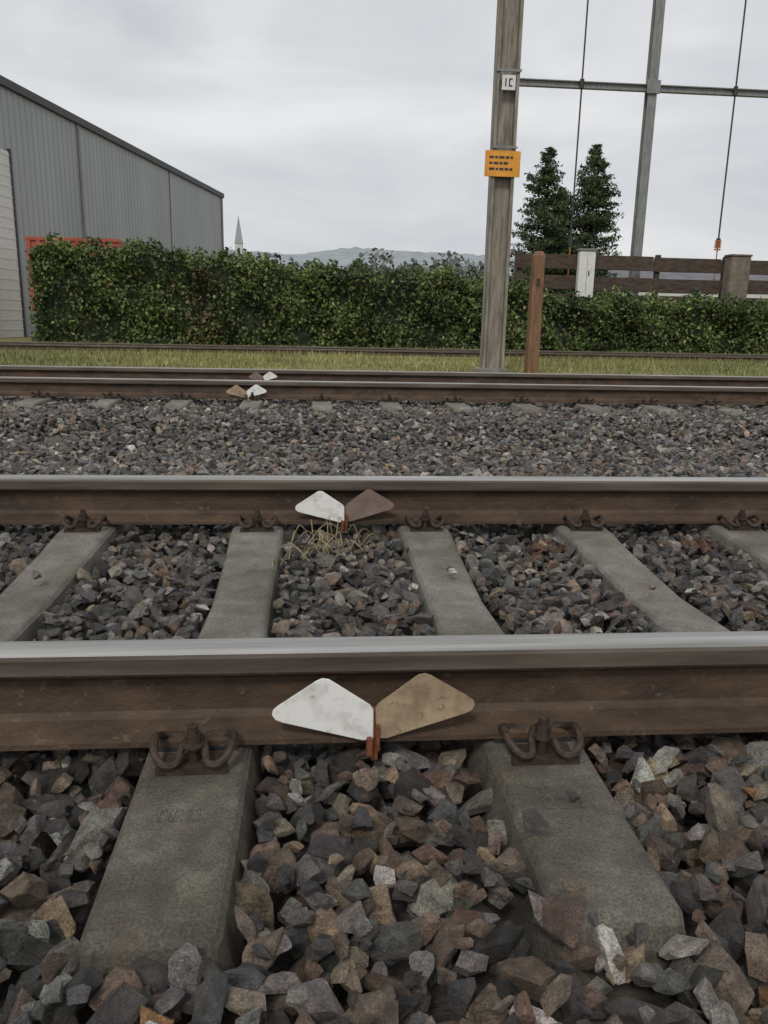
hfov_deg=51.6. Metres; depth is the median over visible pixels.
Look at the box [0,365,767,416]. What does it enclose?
railway track
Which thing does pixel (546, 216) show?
conifer tree
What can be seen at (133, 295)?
hedge
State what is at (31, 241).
freight container
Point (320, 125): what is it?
sky
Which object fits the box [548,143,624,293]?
conifer tree
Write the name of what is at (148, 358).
grass
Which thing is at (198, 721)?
railway track
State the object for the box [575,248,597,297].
white cabinet
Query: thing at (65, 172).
industrial hall
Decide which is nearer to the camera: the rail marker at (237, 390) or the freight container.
the rail marker at (237, 390)
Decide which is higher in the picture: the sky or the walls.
the sky
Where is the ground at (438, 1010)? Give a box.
[0,336,767,1023]
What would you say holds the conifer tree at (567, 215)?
on the ground at (438, 1010)
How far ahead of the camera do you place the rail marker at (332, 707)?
1.37 m
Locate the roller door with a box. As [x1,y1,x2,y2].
[0,149,23,337]
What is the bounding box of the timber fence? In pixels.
[514,251,767,302]
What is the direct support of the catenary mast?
on the ground at (438, 1010)
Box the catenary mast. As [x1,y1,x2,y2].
[473,0,523,372]
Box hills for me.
[224,246,514,275]
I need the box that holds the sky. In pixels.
[0,0,767,262]
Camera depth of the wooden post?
13.66 m
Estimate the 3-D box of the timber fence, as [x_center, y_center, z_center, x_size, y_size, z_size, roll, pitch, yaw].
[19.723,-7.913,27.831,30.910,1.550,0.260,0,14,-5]
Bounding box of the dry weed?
[261,517,383,567]
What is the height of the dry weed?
0.082 m
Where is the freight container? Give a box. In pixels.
[24,236,130,330]
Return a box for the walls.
[605,282,767,297]
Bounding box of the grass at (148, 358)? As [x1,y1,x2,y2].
[0,339,767,376]
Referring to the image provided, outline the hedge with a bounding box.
[25,231,767,354]
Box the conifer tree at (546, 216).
[509,146,587,292]
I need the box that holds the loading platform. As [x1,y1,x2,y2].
[544,299,762,310]
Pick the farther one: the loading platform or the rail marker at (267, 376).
the loading platform
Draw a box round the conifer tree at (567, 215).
[538,189,577,293]
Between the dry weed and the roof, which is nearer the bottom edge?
the dry weed
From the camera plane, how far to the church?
374.17 m
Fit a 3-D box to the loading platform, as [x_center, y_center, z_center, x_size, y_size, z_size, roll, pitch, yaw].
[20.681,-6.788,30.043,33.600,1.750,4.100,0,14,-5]
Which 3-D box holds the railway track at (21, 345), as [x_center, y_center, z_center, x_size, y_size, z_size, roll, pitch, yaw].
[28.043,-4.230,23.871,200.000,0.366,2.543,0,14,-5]
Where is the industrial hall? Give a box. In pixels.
[0,75,223,337]
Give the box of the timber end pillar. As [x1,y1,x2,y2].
[720,254,752,303]
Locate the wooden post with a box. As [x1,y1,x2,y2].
[524,251,544,372]
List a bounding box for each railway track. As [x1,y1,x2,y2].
[0,341,767,361]
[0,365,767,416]
[0,475,767,1023]
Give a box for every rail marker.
[226,384,266,398]
[249,372,276,379]
[272,673,474,760]
[295,489,393,533]
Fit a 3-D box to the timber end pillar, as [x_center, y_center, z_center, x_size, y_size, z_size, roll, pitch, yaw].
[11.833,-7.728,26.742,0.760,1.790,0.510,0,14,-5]
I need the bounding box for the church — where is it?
[235,216,242,256]
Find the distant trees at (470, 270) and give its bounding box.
[251,247,564,285]
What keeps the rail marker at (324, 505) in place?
on the railway track at (198, 721)
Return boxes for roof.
[597,261,767,280]
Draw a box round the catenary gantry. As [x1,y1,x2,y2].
[519,0,767,294]
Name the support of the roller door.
in the industrial hall
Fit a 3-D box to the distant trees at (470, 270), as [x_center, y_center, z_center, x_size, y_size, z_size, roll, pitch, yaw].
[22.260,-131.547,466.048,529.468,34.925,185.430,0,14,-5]
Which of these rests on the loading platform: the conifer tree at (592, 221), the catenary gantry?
the catenary gantry

